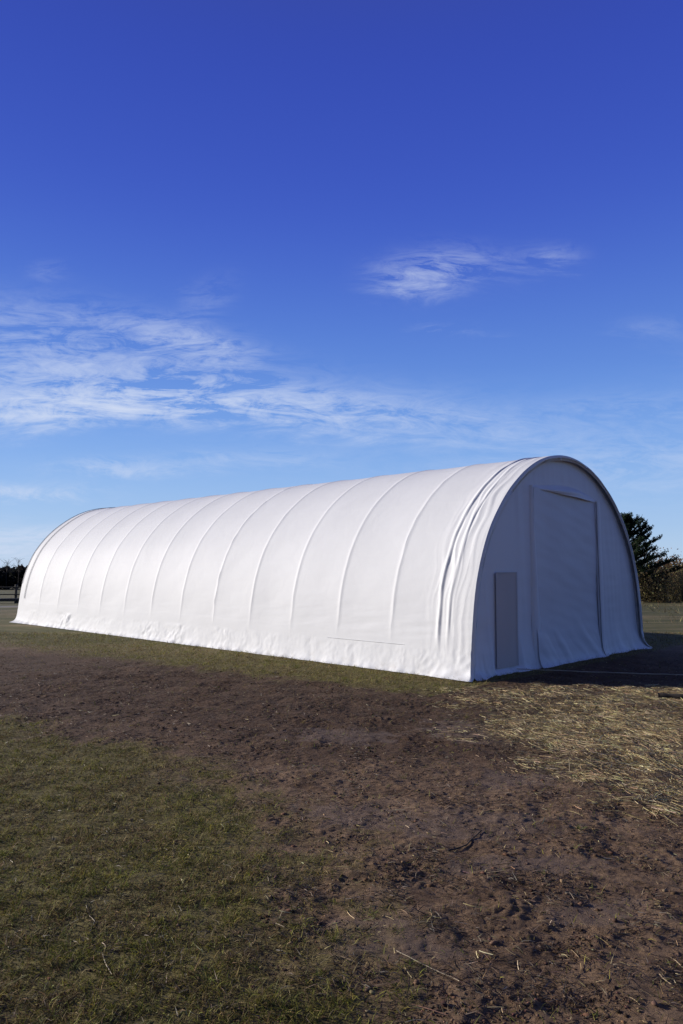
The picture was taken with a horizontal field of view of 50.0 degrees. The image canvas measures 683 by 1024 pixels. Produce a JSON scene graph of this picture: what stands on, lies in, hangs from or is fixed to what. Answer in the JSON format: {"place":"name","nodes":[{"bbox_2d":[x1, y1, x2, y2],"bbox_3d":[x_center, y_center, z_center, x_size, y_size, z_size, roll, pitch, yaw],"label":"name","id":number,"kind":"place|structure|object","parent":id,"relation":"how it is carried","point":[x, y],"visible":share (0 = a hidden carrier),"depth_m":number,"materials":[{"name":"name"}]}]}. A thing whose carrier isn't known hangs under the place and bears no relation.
{"place":"outdoors","nodes":[
{"label":"outdoors","id":0,"kind":"place"},
{"bbox_2d":[0,598,18,602],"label":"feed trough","id":1,"kind":"object","parent":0,"point":[15,600],"visible":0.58,"depth_m":41.49,"materials":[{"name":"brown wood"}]},
{"bbox_2d":[0,586,682,1023],"bbox_3d":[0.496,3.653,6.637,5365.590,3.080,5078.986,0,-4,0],"label":"ground","id":2,"kind":"structure","parent":0,"point":[510,904],"depth_m":4.60,"materials":[{"name":"soil"}]},
{"bbox_2d":[1,560,12,589],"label":"bare tree","id":3,"kind":"object","parent":2,"relation":"on","point":[6,572],"visible":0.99,"depth_m":147.38,"materials":[{"name":"brown plant"}]},
{"bbox_2d":[0,584,20,597],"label":"field fence","id":4,"kind":"object","parent":2,"relation":"on","point":[15,594],"visible":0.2,"depth_m":47.18,"materials":[{"name":"brown wood"}]},
{"bbox_2d":[11,557,25,589],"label":"bare tree","id":5,"kind":"object","parent":2,"relation":"on","point":[18,570],"visible":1,"depth_m":145.55,"materials":[{"name":"brown plant"}]},
{"bbox_2d":[11,455,650,681],"bbox_3d":[-1.809,1.259,18.917,16.871,3.707,6.619,-4,-6,44],"label":"fabric shelter","id":6,"kind":"object","parent":2,"relation":"on","point":[477,572],"visible":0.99,"depth_m":13.62,"materials":[{"name":"white fabric"}]},
{"bbox_2d":[533,486,605,667],"bbox_3d":[4.106,1.139,13.091,0.172,3.039,2.300,-4,-6,44],"label":"door panel","id":7,"kind":"structure","parent":6,"relation":"in","point":[565,533],"depth_m":13.09,"materials":[{"name":"white fabric"}]},
{"bbox_2d":[0,564,662,588],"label":"distant wood","id":8,"kind":"object","parent":2,"relation":"on","point":[12,577],"visible":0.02,"depth_m":151.22,"materials":[{"name":"green plant"}]},
{"bbox_2d":[0,649,682,1023],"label":"litter","id":9,"kind":"object","parent":2,"relation":"on","point":[538,923],"visible":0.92,"depth_m":3.89,"materials":[{"name":"plant"}]},
{"bbox_2d":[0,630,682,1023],"bbox_3d":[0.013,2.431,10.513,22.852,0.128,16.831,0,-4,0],"label":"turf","id":10,"kind":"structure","parent":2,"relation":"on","point":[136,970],"depth_m":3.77,"materials":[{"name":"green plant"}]},
{"bbox_2d":[0,662,682,1023],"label":"straw","id":11,"kind":"object","parent":2,"relation":"on","point":[669,725],"visible":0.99,"depth_m":7.17,"materials":[{"name":"beige plant"}]},
{"bbox_2d":[658,693,682,698],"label":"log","id":12,"kind":"object","parent":11,"relation":"on","point":[666,695],"visible":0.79,"depth_m":9.14,"materials":[{"name":"wood"}]},
{"bbox_2d":[0,662,682,1023],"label":"clods","id":13,"kind":"object","parent":2,"relation":"on","point":[587,1014],"visible":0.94,"depth_m":3.84,"materials":[{"name":"soil"}]},
{"bbox_2d":[395,950,458,980],"bbox_3d":[0.350,1.883,3.044,0.339,0.007,0.004,-4,-6,45],"label":"dry stalk","id":14,"kind":"object","parent":2,"relation":"on","point":[424,964],"visible":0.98,"depth_m":3.05,"materials":[{"name":"beige plant"}]},
{"bbox_2d":[447,830,481,850],"bbox_3d":[0.764,1.991,4.428,0.046,0.018,0.414,-4,-6,39],"label":"twig","id":15,"kind":"object","parent":2,"relation":"on","point":[465,844],"visible":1,"depth_m":4.37,"materials":[{"name":"wood"}]},
{"bbox_2d":[516,668,682,674],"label":"string","id":16,"kind":"object","parent":2,"relation":"on","point":[603,672],"visible":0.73,"depth_m":11.34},
{"bbox_2d":[620,512,682,587],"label":"conifer tree","id":17,"kind":"object","parent":2,"relation":"on","point":[637,532],"visible":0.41,"depth_m":44.09,"materials":[{"name":"green plant"}]},
{"bbox_2d":[635,555,682,602],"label":"thicket","id":18,"kind":"object","parent":2,"relation":"on","point":[657,592],"visible":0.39,"depth_m":43.75,"materials":[{"name":"brown plant"}]},
{"bbox_2d":[653,547,682,596],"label":"rusty tree","id":19,"kind":"object","parent":2,"relation":"on","point":[679,561],"visible":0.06,"depth_m":53.26,"materials":[{"name":"brown plant"}]},
{"bbox_2d":[0,0,682,568],"label":"sky","id":20,"kind":"structure","parent":0,"point":[246,245],"materials":[{"name":"blue"}]},
{"bbox_2d":[642,599,682,622],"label":"rough grass","id":21,"kind":"structure","parent":0,"point":[681,602],"depth_m":31.66,"materials":[{"name":"plant"}]}
]}

